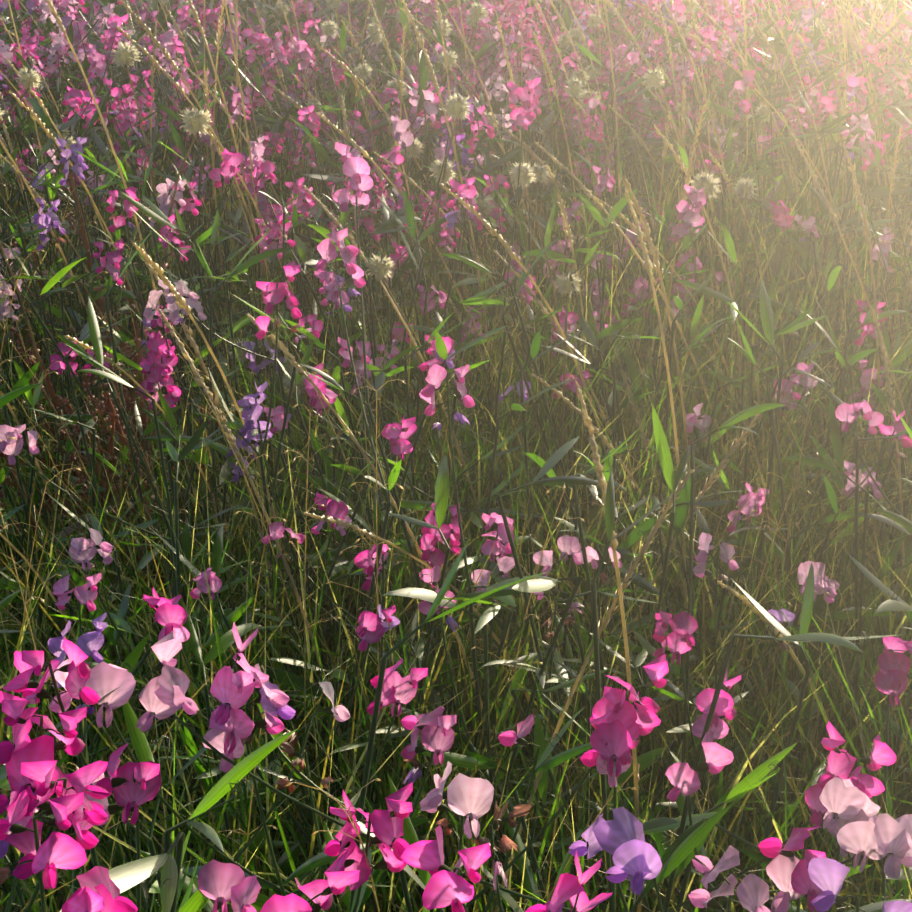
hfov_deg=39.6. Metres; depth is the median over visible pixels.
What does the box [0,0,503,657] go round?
dock seed stalks
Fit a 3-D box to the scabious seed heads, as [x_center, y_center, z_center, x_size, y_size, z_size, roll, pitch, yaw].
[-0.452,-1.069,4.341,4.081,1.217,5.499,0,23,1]
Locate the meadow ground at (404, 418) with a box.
[0,0,907,911]
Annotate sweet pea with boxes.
[0,0,911,637]
[0,78,911,911]
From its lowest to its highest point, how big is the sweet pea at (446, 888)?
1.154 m
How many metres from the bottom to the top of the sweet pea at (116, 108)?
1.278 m
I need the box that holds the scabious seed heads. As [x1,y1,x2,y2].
[0,0,848,664]
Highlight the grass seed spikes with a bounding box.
[0,0,911,911]
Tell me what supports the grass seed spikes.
on the meadow ground at (404, 418)
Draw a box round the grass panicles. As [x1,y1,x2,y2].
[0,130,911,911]
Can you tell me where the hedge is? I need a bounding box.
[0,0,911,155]

